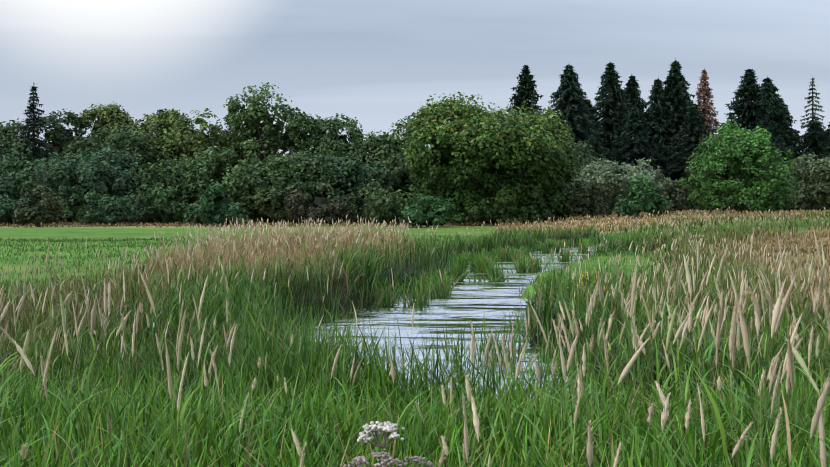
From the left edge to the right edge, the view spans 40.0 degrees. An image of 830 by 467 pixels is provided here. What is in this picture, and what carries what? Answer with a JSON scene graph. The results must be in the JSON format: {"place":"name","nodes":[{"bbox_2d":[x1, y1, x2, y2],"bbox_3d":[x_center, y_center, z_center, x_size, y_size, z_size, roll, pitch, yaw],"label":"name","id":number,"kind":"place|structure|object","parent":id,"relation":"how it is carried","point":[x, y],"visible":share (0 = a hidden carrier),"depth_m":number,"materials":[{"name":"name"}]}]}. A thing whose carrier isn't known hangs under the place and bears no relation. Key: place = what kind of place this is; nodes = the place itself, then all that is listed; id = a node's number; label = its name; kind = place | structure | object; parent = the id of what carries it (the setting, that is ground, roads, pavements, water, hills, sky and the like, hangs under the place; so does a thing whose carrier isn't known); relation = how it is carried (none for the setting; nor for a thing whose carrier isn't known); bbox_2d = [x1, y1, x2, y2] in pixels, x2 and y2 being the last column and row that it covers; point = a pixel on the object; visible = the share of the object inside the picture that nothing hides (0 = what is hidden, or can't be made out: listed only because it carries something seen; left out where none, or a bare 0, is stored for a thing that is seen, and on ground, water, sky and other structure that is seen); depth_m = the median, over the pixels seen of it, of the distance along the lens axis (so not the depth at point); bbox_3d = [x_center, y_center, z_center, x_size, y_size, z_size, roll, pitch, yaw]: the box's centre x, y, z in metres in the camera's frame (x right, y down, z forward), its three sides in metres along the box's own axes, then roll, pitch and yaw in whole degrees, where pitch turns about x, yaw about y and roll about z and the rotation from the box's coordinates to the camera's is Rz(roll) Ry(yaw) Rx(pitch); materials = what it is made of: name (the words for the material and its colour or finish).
{"place":"outdoors","nodes":[
{"label":"outdoors","id":0,"kind":"place"},
{"bbox_2d":[0,212,829,416],"bbox_3d":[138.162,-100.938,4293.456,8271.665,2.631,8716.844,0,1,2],"label":"terrain","id":1,"kind":"structure","parent":0,"point":[88,232],"depth_m":61.44,"materials":[{"name":"green plant"}]},
{"bbox_2d":[354,431,427,466],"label":"flower stems","id":2,"kind":"object","parent":1,"relation":"on","point":[381,444],"visible":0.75,"depth_m":3.01,"materials":[{"name":"green plant"}]},
{"bbox_2d":[340,421,433,466],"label":"flowers","id":3,"kind":"object","parent":2,"relation":"attached to","point":[387,426],"visible":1,"depth_m":2.98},
{"bbox_2d":[0,209,829,466],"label":"grass blades and stalks","id":4,"kind":"object","parent":1,"relation":"on","point":[321,412],"visible":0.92,"depth_m":11.58,"materials":[{"name":"green plant"}]},
{"bbox_2d":[0,206,829,466],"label":"grass seed heads","id":5,"kind":"object","parent":4,"relation":"attached to","point":[778,308],"depth_m":6.40,"materials":[{"name":"beige plant"}]},
{"bbox_2d":[8,72,829,226],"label":"tree branches","id":6,"kind":"object","parent":1,"relation":"on","point":[283,152],"visible":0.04,"depth_m":167.86,"materials":[{"name":"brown plant"}]},
{"bbox_2d":[0,82,829,226],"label":"deciduous trees","id":7,"kind":"object","parent":6,"relation":"attached to","point":[552,173],"visible":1,"depth_m":133.19,"materials":[{"name":"green plant"}]},
{"bbox_2d":[19,60,829,218],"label":"conifer trees","id":8,"kind":"object","parent":6,"relation":"attached to","point":[589,127],"visible":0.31,"depth_m":184.74,"materials":[{"name":"green plant"}]},
{"bbox_2d":[695,68,719,134],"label":"dead conifer tree","id":9,"kind":"object","parent":6,"relation":"attached to","point":[707,108],"visible":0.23,"depth_m":203.02,"materials":[{"name":"brown plant"}]},
{"bbox_2d":[571,273,761,400],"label":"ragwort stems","id":10,"kind":"object","parent":1,"relation":"on","point":[745,306],"visible":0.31,"depth_m":12.90,"materials":[{"name":"green plant"}]},
{"bbox_2d":[0,0,829,169],"label":"sky","id":11,"kind":"structure","parent":0,"point":[374,62],"materials":[{"name":"grey"}]},
{"bbox_2d":[282,244,619,412],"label":"stream water","id":12,"kind":"structure","parent":0,"point":[474,300],"depth_m":25.82,"materials":[{"name":"white liquid"}]},
{"bbox_2d":[452,249,592,283],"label":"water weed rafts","id":13,"kind":"object","parent":12,"relation":"on","point":[520,273],"visible":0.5,"depth_m":48.14,"materials":[{"name":"green plant"}]}
]}

